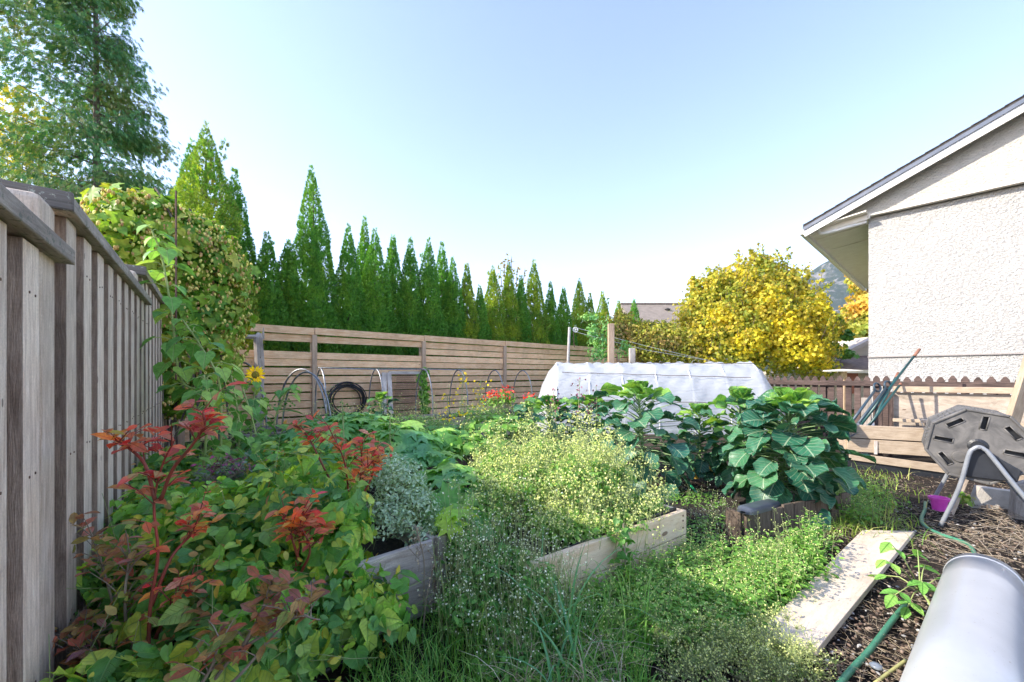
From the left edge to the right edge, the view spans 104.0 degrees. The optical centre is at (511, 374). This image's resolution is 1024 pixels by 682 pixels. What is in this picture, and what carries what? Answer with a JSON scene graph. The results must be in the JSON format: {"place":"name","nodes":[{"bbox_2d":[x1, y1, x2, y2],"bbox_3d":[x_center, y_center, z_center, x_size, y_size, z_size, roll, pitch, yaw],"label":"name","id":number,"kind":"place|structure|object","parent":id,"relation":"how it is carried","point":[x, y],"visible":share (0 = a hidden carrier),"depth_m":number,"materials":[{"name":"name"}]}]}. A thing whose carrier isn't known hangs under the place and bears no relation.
{"place":"outdoors","nodes":[
{"label":"outdoors","id":0,"kind":"place"},
{"bbox_2d":[0,0,1023,322],"label":"sky","id":1,"kind":"structure","parent":0,"point":[629,149],"materials":[{"name":"blue"}]},
{"bbox_2d":[168,409,1023,681],"bbox_3d":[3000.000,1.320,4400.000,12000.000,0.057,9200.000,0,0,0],"label":"ground","id":2,"kind":"structure","parent":0,"point":[870,595],"depth_m":2.71,"materials":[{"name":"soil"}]},
{"bbox_2d":[0,81,64,184],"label":"broadleaf tree","id":3,"kind":"object","parent":2,"relation":"on","point":[16,108],"visible":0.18,"depth_m":13.91,"materials":[{"name":"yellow plant"}]},
{"bbox_2d":[0,179,175,681],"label":"shadowbox fence","id":4,"kind":"object","parent":2,"relation":"on","point":[79,303],"visible":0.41,"depth_m":1.48,"materials":[{"name":"grey wood"}]},
{"bbox_2d":[0,0,185,213],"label":"cedar tree","id":5,"kind":"object","parent":2,"relation":"on","point":[97,130],"visible":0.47,"depth_m":11.51,"materials":[{"name":"green plant"}]},
{"bbox_2d":[74,182,261,458],"bbox_3d":[-3.976,-0.398,4.708,1.413,3.403,1.794,0,0,0],"label":"hop vine","id":6,"kind":"object","parent":2,"relation":"on","point":[212,259],"visible":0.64,"depth_m":4.60,"materials":[{"name":"green plant"}]},
{"bbox_2d":[136,224,241,478],"bbox_3d":[-2.694,-0.022,3.364,0.730,2.343,0.567,0,0,0],"label":"climbing vine","id":7,"kind":"object","parent":2,"relation":"on","point":[173,304],"visible":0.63,"depth_m":3.27,"materials":[{"name":"green plant"}]},
{"bbox_2d":[171,439,248,484],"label":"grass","id":8,"kind":"structure","parent":2,"relation":"on","point":[183,450],"depth_m":5.33,"materials":[{"name":"green plant"}]},
{"bbox_2d":[215,367,263,479],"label":"sunflower plant","id":9,"kind":"object","parent":8,"relation":"on","point":[238,425],"visible":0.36,"depth_m":3.69,"materials":[{"name":"green plant"}]},
{"bbox_2d":[223,374,276,475],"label":"sunflower plant","id":10,"kind":"object","parent":8,"relation":"on","point":[257,410],"visible":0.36,"depth_m":3.94,"materials":[{"name":"green plant"}]},
{"bbox_2d":[229,366,271,468],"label":"sunflower plant","id":11,"kind":"object","parent":8,"relation":"on","point":[256,382],"visible":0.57,"depth_m":4.25,"materials":[{"name":"green plant"}]},
{"bbox_2d":[256,384,303,435],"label":"sunflower plant","id":12,"kind":"object","parent":8,"relation":"on","point":[279,394],"visible":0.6,"depth_m":4.16,"materials":[{"name":"green plant"}]},
{"bbox_2d":[168,120,266,442],"bbox_3d":[-5.901,-1.806,7.712,2.081,6.212,2.113,0,0,0],"label":"thuja tree","id":13,"kind":"object","parent":2,"relation":"on","point":[211,202],"visible":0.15,"depth_m":7.63,"materials":[{"name":"green plant"}]},
{"bbox_2d":[39,413,436,681],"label":"bindweed patch","id":14,"kind":"object","parent":2,"relation":"on","point":[361,612],"visible":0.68,"depth_m":1.73,"materials":[{"name":"green plant"}]},
{"bbox_2d":[52,510,213,667],"bbox_3d":[-1.454,0.875,1.505,0.687,0.712,0.378,0,0,14],"label":"blueberry bush","id":15,"kind":"object","parent":14,"relation":"on","point":[78,640],"visible":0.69,"depth_m":1.53,"materials":[{"name":"red plant"}]},
{"bbox_2d":[90,381,247,643],"bbox_3d":[-1.239,0.569,1.433,0.497,1.092,0.234,0,0,13],"label":"blueberry bush","id":16,"kind":"object","parent":14,"relation":"on","point":[198,425],"visible":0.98,"depth_m":1.43,"materials":[{"name":"red plant"}]},
{"bbox_2d":[138,481,226,638],"bbox_3d":[-1.256,0.739,1.536,0.257,0.589,0.303,0,0,-33],"label":"blueberry bush","id":17,"kind":"object","parent":14,"relation":"on","point":[196,527],"visible":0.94,"depth_m":1.54,"materials":[{"name":"red plant"}]},
{"bbox_2d":[169,372,235,485],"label":"sunflower plant","id":18,"kind":"object","parent":14,"relation":"on","point":[207,395],"visible":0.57,"depth_m":2.96,"materials":[{"name":"green plant"}]},
{"bbox_2d":[165,318,247,479],"bbox_3d":[-2.478,0.345,3.272,0.536,1.609,0.502,0,0,-25],"label":"sunflower plant","id":19,"kind":"object","parent":14,"relation":"on","point":[203,358],"visible":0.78,"depth_m":3.29,"materials":[{"name":"green plant"}]},
{"bbox_2d":[177,447,253,490],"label":"sage plant","id":20,"kind":"object","parent":14,"relation":"on","point":[239,475],"visible":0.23,"depth_m":2.58,"materials":[{"name":"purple plant"}]},
{"bbox_2d":[191,453,266,488],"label":"herb plant","id":21,"kind":"object","parent":14,"relation":"on","point":[216,466],"visible":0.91,"depth_m":2.50,"materials":[{"name":"plant"}]},
{"bbox_2d":[164,566,330,681],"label":"blueberry bush","id":22,"kind":"object","parent":14,"relation":"on","point":[278,583],"visible":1,"depth_m":1.33,"materials":[{"name":"red plant"}]},
{"bbox_2d":[264,488,338,571],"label":"blueberry bush","id":23,"kind":"object","parent":14,"relation":"on","point":[298,519],"visible":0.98,"depth_m":1.69,"materials":[{"name":"red plant"}]},
{"bbox_2d":[282,410,393,491],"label":"blueberry bush","id":24,"kind":"object","parent":14,"relation":"on","point":[367,462],"visible":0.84,"depth_m":2.19,"materials":[{"name":"red plant"}]},
{"bbox_2d":[224,166,256,349],"bbox_3d":[-5.910,-1.563,8.478,1.522,5.725,1.451,0,0,0],"label":"thuja tree","id":25,"kind":"object","parent":2,"relation":"on","point":[248,245],"visible":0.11,"depth_m":8.44,"materials":[{"name":"green plant"}]},
{"bbox_2d":[245,328,264,425],"bbox_3d":[-4.479,0.235,6.886,0.162,2.130,0.405,0,0,27],"label":"broken post","id":26,"kind":"object","parent":2,"relation":"on","point":[258,338],"visible":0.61,"depth_m":6.94,"materials":[{"name":"grey wood"}]},
{"bbox_2d":[245,231,291,419],"bbox_3d":[-5.181,-0.891,8.499,1.226,4.382,1.183,0,0,0],"label":"thuja tree","id":27,"kind":"object","parent":2,"relation":"on","point":[271,312],"visible":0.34,"depth_m":8.36,"materials":[{"name":"green plant"}]},
{"bbox_2d":[273,238,308,417],"bbox_3d":[-4.971,-0.877,8.889,1.240,4.354,1.224,0,0,0],"label":"thuja tree","id":28,"kind":"object","parent":2,"relation":"on","point":[283,272],"visible":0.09,"depth_m":8.72,"materials":[{"name":"green plant"}]},
{"bbox_2d":[282,164,343,417],"bbox_3d":[-4.542,-1.743,9.080,1.519,6.086,1.433,0,0,0],"label":"thuja tree","id":29,"kind":"object","parent":2,"relation":"on","point":[316,291],"visible":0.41,"depth_m":8.82,"materials":[{"name":"green plant"}]},
{"bbox_2d":[327,223,370,413],"bbox_3d":[-3.934,-1.167,9.577,1.283,4.934,1.269,0,0,0],"label":"thuja tree","id":30,"kind":"object","parent":2,"relation":"on","point":[349,311],"visible":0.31,"depth_m":9.37,"materials":[{"name":"green plant"}]},
{"bbox_2d":[255,502,446,649],"bbox_3d":[-1.101,1.120,2.350,0.933,0.460,1.180,0,0,-42],"label":"weathered raised bed","id":31,"kind":"object","parent":2,"relation":"on","point":[393,552],"visible":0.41,"depth_m":2.13,"materials":[{"name":"grey wood"}]},
{"bbox_2d":[358,450,449,576],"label":"silver herb","id":32,"kind":"object","parent":31,"relation":"on","point":[398,510],"visible":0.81,"depth_m":2.36,"materials":[{"name":"grey plant"}]},
{"bbox_2d":[433,504,479,548],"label":"squash plant","id":33,"kind":"object","parent":31,"relation":"on","point":[443,524],"visible":0.76,"depth_m":2.27,"materials":[{"name":"green plant"}]},
{"bbox_2d":[222,412,483,494],"bbox_3d":[-1.553,0.737,4.050,2.614,0.676,1.804,0,0,0],"label":"squash plant","id":34,"kind":"object","parent":2,"relation":"on","point":[423,447],"visible":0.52,"depth_m":3.87,"materials":[{"name":"green plant"}]},
{"bbox_2d":[354,216,371,296],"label":"thuja tree","id":35,"kind":"object","parent":2,"relation":"on","point":[362,251],"visible":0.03,"depth_m":10.84,"materials":[{"name":"green plant"}]},
{"bbox_2d":[357,228,402,412],"bbox_3d":[-3.443,-1.213,10.055,1.492,5.026,1.406,0,0,0],"label":"thuja tree","id":36,"kind":"object","parent":2,"relation":"on","point":[373,292],"visible":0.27,"depth_m":9.83,"materials":[{"name":"green plant"}]},
{"bbox_2d":[230,409,535,459],"bbox_3d":[-1.799,1.060,7.786,5.976,0.450,0.985,0,0,-40],"label":"long raised bed","id":37,"kind":"object","parent":2,"relation":"on","point":[458,417],"visible":0.02,"depth_m":7.83,"materials":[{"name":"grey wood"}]},
{"bbox_2d":[361,391,398,422],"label":"brussels sprout plant","id":38,"kind":"object","parent":37,"relation":"on","point":[380,397],"visible":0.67,"depth_m":6.28,"materials":[{"name":"green plant"}]},
{"bbox_2d":[381,371,423,416],"bbox_3d":[-2.299,0.443,8.442,1.035,1.031,0.276,0,0,-40],"label":"frame","id":39,"kind":"object","parent":37,"relation":"on","point":[387,378],"visible":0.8,"depth_m":8.42,"materials":[{"name":"silver metal"}]},
{"bbox_2d":[480,385,536,428],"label":"red flowers","id":40,"kind":"object","parent":37,"relation":"on","point":[498,400],"visible":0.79,"depth_m":6.36,"materials":[{"name":"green plant"}]},
{"bbox_2d":[377,234,410,410],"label":"thuja tree","id":41,"kind":"object","parent":2,"relation":"on","point":[394,271],"visible":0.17,"depth_m":10.36,"materials":[{"name":"green plant"}]},
{"bbox_2d":[288,382,534,462],"bbox_3d":[-1.316,0.565,5.645,3.299,0.960,2.476,0,0,25],"label":"weed patch","id":42,"kind":"object","parent":2,"relation":"on","point":[430,422],"visible":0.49,"depth_m":5.76,"materials":[{"name":"green plant"}]},
{"bbox_2d":[397,236,428,410],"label":"thuja tree","id":43,"kind":"object","parent":2,"relation":"on","point":[414,323],"visible":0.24,"depth_m":10.46,"materials":[{"name":"green plant"}]},
{"bbox_2d":[178,324,655,445],"bbox_3d":[0.015,0.250,10.912,14.541,2.300,0.182,0,0,-40],"label":"slat fence","id":44,"kind":"object","parent":2,"relation":"on","point":[312,356],"visible":0.35,"depth_m":8.79,"materials":[{"name":"brown wood"}]},
{"bbox_2d":[327,381,366,415],"bbox_3d":[-3.289,0.510,7.968,0.797,0.759,0.102,0,0,-40],"label":"hose coil","id":45,"kind":"object","parent":44,"relation":"hanging from","point":[339,386],"visible":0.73,"depth_m":7.97,"materials":[{"name":"black plastic"}]},
{"bbox_2d":[416,367,430,414],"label":"bean vine","id":46,"kind":"object","parent":2,"relation":"on","point":[424,393],"visible":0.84,"depth_m":8.66,"materials":[{"name":"green plant"}]},
{"bbox_2d":[416,237,448,408],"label":"thuja tree","id":47,"kind":"object","parent":2,"relation":"on","point":[435,324],"visible":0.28,"depth_m":10.74,"materials":[{"name":"green plant"}]},
{"bbox_2d":[433,241,455,375],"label":"thuja tree","id":48,"kind":"object","parent":2,"relation":"on","point":[442,271],"visible":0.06,"depth_m":11.51,"materials":[{"name":"green plant"}]},
{"bbox_2d":[441,256,470,407],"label":"thuja tree","id":49,"kind":"object","parent":2,"relation":"on","point":[455,328],"visible":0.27,"depth_m":11.32,"materials":[{"name":"green plant"}]},
{"bbox_2d":[459,263,481,406],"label":"thuja tree","id":50,"kind":"object","parent":2,"relation":"on","point":[469,300],"visible":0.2,"depth_m":11.66,"materials":[{"name":"green plant"}]},
{"bbox_2d":[470,284,496,406],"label":"thuja tree","id":51,"kind":"object","parent":2,"relation":"on","point":[484,333],"visible":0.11,"depth_m":11.89,"materials":[{"name":"green plant"}]},
{"bbox_2d":[439,415,543,464],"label":"leafy plant","id":52,"kind":"object","parent":2,"relation":"on","point":[465,446],"visible":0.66,"depth_m":4.44,"materials":[{"name":"green plant"}]},
{"bbox_2d":[484,266,511,393],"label":"thuja tree","id":53,"kind":"object","parent":2,"relation":"on","point":[495,303],"visible":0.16,"depth_m":12.42,"materials":[{"name":"green plant"}]},
{"bbox_2d":[334,587,674,681],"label":"grass","id":54,"kind":"structure","parent":2,"relation":"on","point":[408,662],"depth_m":1.71,"materials":[{"name":"green plant"}]},
{"bbox_2d":[496,262,524,403],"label":"thuja tree","id":55,"kind":"object","parent":2,"relation":"on","point":[512,328],"visible":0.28,"depth_m":12.74,"materials":[{"name":"green plant"}]},
{"bbox_2d":[418,455,603,681],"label":"weed patch","id":56,"kind":"object","parent":2,"relation":"on","point":[457,588],"visible":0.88,"depth_m":1.93,"materials":[{"name":"green plant"}]},
{"bbox_2d":[507,275,535,391],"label":"thuja tree","id":57,"kind":"object","parent":2,"relation":"on","point":[523,313],"visible":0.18,"depth_m":12.98,"materials":[{"name":"green plant"}]},
{"bbox_2d":[523,259,551,397],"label":"thuja tree","id":58,"kind":"object","parent":2,"relation":"on","point":[535,305],"visible":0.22,"depth_m":13.27,"materials":[{"name":"green plant"}]},
{"bbox_2d":[508,395,589,465],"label":"brussels sprout plant","id":59,"kind":"object","parent":2,"relation":"on","point":[540,402],"visible":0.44,"depth_m":5.19,"materials":[{"name":"green plant"}]},
{"bbox_2d":[444,528,656,681],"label":"broad grass","id":60,"kind":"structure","parent":2,"relation":"on","point":[572,644],"depth_m":1.76,"materials":[{"name":"green plant"}]},
{"bbox_2d":[545,281,563,364],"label":"thuja tree","id":61,"kind":"object","parent":2,"relation":"on","point":[555,332],"visible":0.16,"depth_m":13.76,"materials":[{"name":"green plant"}]},
{"bbox_2d":[409,524,706,663],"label":"grass","id":62,"kind":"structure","parent":2,"relation":"on","point":[601,622],"depth_m":1.89,"materials":[{"name":"green plant"}]},
{"bbox_2d":[435,485,685,614],"bbox_3d":[0.324,1.125,2.941,1.420,0.350,1.203,0,0,-35],"label":"pine raised bed","id":63,"kind":"object","parent":2,"relation":"on","point":[674,520],"visible":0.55,"depth_m":2.49,"materials":[{"name":"wood"}]},
{"bbox_2d":[406,456,514,542],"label":"squash plant","id":64,"kind":"object","parent":63,"relation":"on","point":[436,476],"visible":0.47,"depth_m":2.88,"materials":[{"name":"green plant"}]},
{"bbox_2d":[450,402,676,564],"bbox_3d":[0.377,0.759,3.224,1.659,1.010,2.022,0,0,0],"label":"weed patch","id":65,"kind":"object","parent":63,"relation":"on","point":[585,475],"visible":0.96,"depth_m":2.79,"materials":[{"name":"green plant"}]},
{"bbox_2d":[556,286,577,360],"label":"thuja tree","id":66,"kind":"object","parent":2,"relation":"on","point":[564,318],"visible":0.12,"depth_m":14.17,"materials":[{"name":"green plant"}]},
{"bbox_2d":[456,585,682,681],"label":"dry grass","id":67,"kind":"structure","parent":2,"relation":"on","point":[578,678],"depth_m":1.69,"materials":[{"name":"plant"}]},
{"bbox_2d":[569,277,593,360],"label":"thuja tree","id":68,"kind":"object","parent":2,"relation":"on","point":[578,308],"visible":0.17,"depth_m":15.04,"materials":[{"name":"green plant"}]},
{"bbox_2d":[556,394,621,457],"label":"brussels sprout plant","id":69,"kind":"object","parent":2,"relation":"on","point":[587,400],"visible":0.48,"depth_m":5.32,"materials":[{"name":"green plant"}]},
{"bbox_2d":[607,518,639,577],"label":"seedling","id":70,"kind":"object","parent":2,"relation":"on","point":[623,534],"visible":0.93,"depth_m":2.36,"materials":[{"name":"green plant"}]},
{"bbox_2d":[567,327,709,362],"bbox_3d":[3.967,-0.018,12.035,5.299,2.640,0.174,0,0,-20],"label":"clothesline pole","id":71,"kind":"object","parent":2,"relation":"on","point":[568,344],"visible":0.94,"depth_m":11.19,"materials":[{"name":"white metal"}]},
{"bbox_2d":[577,312,631,362],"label":"climbing vine","id":72,"kind":"object","parent":71,"relation":"attached to","point":[592,332],"visible":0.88,"depth_m":11.55,"materials":[{"name":"green plant"}]},
{"bbox_2d":[596,308,709,363],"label":"garden bush","id":73,"kind":"object","parent":2,"relation":"on","point":[664,336],"visible":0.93,"depth_m":14.09,"materials":[{"name":"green plant"}]},
{"bbox_2d":[536,361,786,448],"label":"plastic tunnel","id":74,"kind":"structure","parent":2,"relation":"on","point":[705,382],"depth_m":7.48,"materials":[{"name":"white plastic"}]},
{"bbox_2d":[620,303,714,363],"bbox_3d":[12.633,-2.160,33.000,7.435,7.520,7.000,0,0,0],"label":"bungalow","id":75,"kind":"object","parent":2,"relation":"on","point":[652,312],"visible":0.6,"depth_m":31.68,"materials":[{"name":"beige"}]},
{"bbox_2d":[552,506,842,680],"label":"weed patch","id":76,"kind":"object","parent":2,"relation":"on","point":[662,615],"visible":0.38,"depth_m":2.23,"materials":[{"name":"green plant"}]},
{"bbox_2d":[662,403,732,481],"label":"brussels sprout plant","id":77,"kind":"object","parent":2,"relation":"on","point":[700,468],"visible":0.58,"depth_m":4.78,"materials":[{"name":"green plant"}]},
{"bbox_2d":[656,480,743,546],"bbox_3d":[1.679,1.257,3.535,0.929,0.446,1.513,0,0,27],"label":"weed patch","id":78,"kind":"object","parent":2,"relation":"on","point":[688,493],"visible":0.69,"depth_m":3.67,"materials":[{"name":"green plant"}]},
{"bbox_2d":[578,596,844,681],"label":"weed patch","id":79,"kind":"object","parent":2,"relation":"on","point":[758,650],"visible":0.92,"depth_m":1.74,"materials":[{"name":"green plant"}]},
{"bbox_2d":[580,473,896,656],"bbox_3d":[2.242,1.171,3.142,4.433,0.297,0.938,0,0,-33],"label":"nettle patch","id":80,"kind":"object","parent":2,"relation":"on","point":[740,595],"visible":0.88,"depth_m":2.28,"materials":[{"name":"green plant"}]},
{"bbox_2d":[669,487,850,544],"bbox_3d":[2.220,1.202,3.795,1.369,0.296,1.011,0,0,-23],"label":"dark raised bed","id":81,"kind":"object","parent":2,"relation":"on","point":[735,518],"visible":0.36,"depth_m":3.32,"materials":[{"name":"wood"}]},
{"bbox_2d":[590,380,699,500],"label":"brussels sprout plant","id":82,"kind":"object","parent":81,"relation":"on","point":[675,454],"visible":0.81,"depth_m":4.25,"materials":[{"name":"green plant"}]},
{"bbox_2d":[697,386,784,487],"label":"brussels sprout plant","id":83,"kind":"object","parent":81,"relation":"on","point":[721,401],"visible":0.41,"depth_m":4.50,"materials":[{"name":"green plant"}]},
{"bbox_2d":[737,499,780,514],"bbox_3d":[1.980,1.051,3.199,0.545,0.084,0.124,0,0,-35],"label":"rock","id":84,"kind":"object","parent":81,"relation":"on","point":[758,507],"visible":0.98,"depth_m":3.11,"materials":[{"name":"stone"}]},
{"bbox_2d":[721,386,875,531],"bbox_3d":[2.555,0.718,3.661,1.145,1.227,1.090,0,0,-22],"label":"brussels sprout plant","id":85,"kind":"object","parent":81,"relation":"on","point":[806,473],"visible":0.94,"depth_m":3.45,"materials":[{"name":"green plant"}]},
{"bbox_2d":[668,241,852,379],"bbox_3d":[9.390,-1.888,14.886,6.601,6.376,4.498,0,0,0],"label":"broadleaf tree","id":86,"kind":"object","parent":2,"relation":"on","point":[765,296],"visible":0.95,"depth_m":13.82,"materials":[{"name":"yellow plant"}]},
{"bbox_2d":[763,337,867,408],"bbox_3d":[13.984,-0.216,16.625,6.767,3.032,4.350,0,0,0],"label":"brown bungalow","id":87,"kind":"object","parent":2,"relation":"on","point":[859,346],"visible":0.12,"depth_m":15.21,"materials":[{"name":"beige"}]},
{"bbox_2d":[750,530,913,655],"bbox_3d":[2.164,1.270,2.567,2.472,0.036,0.256,0,0,-37],"label":"wooden plank","id":88,"kind":"object","parent":2,"relation":"on","point":[833,609],"visible":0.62,"depth_m":2.33,"materials":[{"name":"beige wood"}]},
{"bbox_2d":[816,312,859,376],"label":"broadleaf tree","id":89,"kind":"object","parent":2,"relation":"on","point":[848,335],"visible":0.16,"depth_m":14.90,"materials":[{"name":"green plant"}]},
{"bbox_2d":[833,275,867,337],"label":"broadleaf tree","id":90,"kind":"object","parent":2,"relation":"on","point":[857,308],"visible":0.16,"depth_m":23.80,"materials":[{"name":"yellow plant"}]},
{"bbox_2d":[790,463,941,552],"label":"grass","id":91,"kind":"structure","parent":2,"relation":"on","point":[875,519],"depth_m":3.49,"materials":[{"name":"green plant"}]},
{"bbox_2d":[833,463,910,527],"bbox_3d":[3.291,1.198,3.911,1.308,0.602,0.772,0,0,-33],"label":"weed patch","id":92,"kind":"object","parent":2,"relation":"on","point":[875,500],"visible":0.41,"depth_m":3.79,"materials":[{"name":"green plant"}]},
{"bbox_2d":[836,604,908,681],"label":"garden hose","id":93,"kind":"object","parent":2,"relation":"on","point":[849,671],"visible":0.91,"depth_m":1.86,"materials":[{"name":"green rubber"}]},
{"bbox_2d":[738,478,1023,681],"bbox_3d":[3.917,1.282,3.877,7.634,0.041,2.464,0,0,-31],"label":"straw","id":94,"kind":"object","parent":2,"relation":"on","point":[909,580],"visible":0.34,"depth_m":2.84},
{"bbox_2d":[765,375,1015,456],"bbox_3d":[6.236,0.707,7.288,0.182,1.386,5.696,0,0,-34],"label":"picket fence","id":95,"kind":"object","parent":2,"relation":"on","point":[827,388],"visible":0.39,"depth_m":7.21,"materials":[{"name":"brown wood"}]},
{"bbox_2d":[868,542,939,618],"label":"raspberry plant","id":96,"kind":"object","parent":2,"relation":"on","point":[921,586],"visible":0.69,"depth_m":2.16,"materials":[{"name":"green plant"}]},
{"bbox_2d":[798,94,1023,418],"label":"stucco house","id":97,"kind":"structure","parent":2,"relation":"on","point":[926,249],"depth_m":7.20,"materials":[{"name":"grey paint"}]},
{"bbox_2d":[837,425,1023,483],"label":"timber planter","id":98,"kind":"object","parent":2,"relation":"on","point":[888,440],"visible":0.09,"depth_m":5.36,"materials":[{"name":"brown wood"}]},
{"bbox_2d":[861,386,1023,456],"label":"plywood compost bin","id":99,"kind":"object","parent":2,"relation":"on","point":[907,409],"visible":0.62,"depth_m":6.05,"materials":[{"name":"brown wood"}]},
{"bbox_2d":[899,553,1023,681],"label":"metal pipe","id":100,"kind":"object","parent":2,"relation":"on","point":[971,628],"visible":1,"depth_m":1.62,"materials":[{"name":"silver metal"}]},
{"bbox_2d":[902,504,1023,563],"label":"dry brush","id":101,"kind":"object","parent":2,"relation":"on","point":[1010,536],"visible":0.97,"depth_m":3.15,"materials":[{"name":"brown plant"}]},
{"bbox_2d":[921,405,1023,529],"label":"tumbling composter","id":102,"kind":"object","parent":2,"relation":"on","point":[962,443],"visible":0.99,"depth_m":3.28,"materials":[{"name":"grey plastic"}]},
{"bbox_2d":[968,485,1009,508],"bbox_3d":[4.774,1.257,4.002,0.364,0.264,0.136,0,0,20],"label":"paving slab","id":103,"kind":"object","parent":2,"relation":"on","point":[989,496],"depth_m":3.97,"materials":[{"name":"concrete"}]},
{"bbox_2d":[1006,356,1023,422],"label":"leaning timber","id":104,"kind":"object","parent":2,"relation":"on","point":[1015,409],"visible":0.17,"depth_m":4.50,"materials":[{"name":"brown wood"}]},
{"bbox_2d":[1008,480,1023,519],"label":"timber block","id":105,"kind":"object","parent":2,"relation":"on","point":[1016,504],"depth_m":3.70,"materials":[{"name":"grey wood"}]},
{"bbox_2d":[726,261,856,370],"bbox_3d":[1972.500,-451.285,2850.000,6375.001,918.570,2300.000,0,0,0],"label":"mountain","id":106,"kind":"structure","parent":0,"point":[837,293],"depth_m":2729.27,"materials":[{"name":"grey stone"}]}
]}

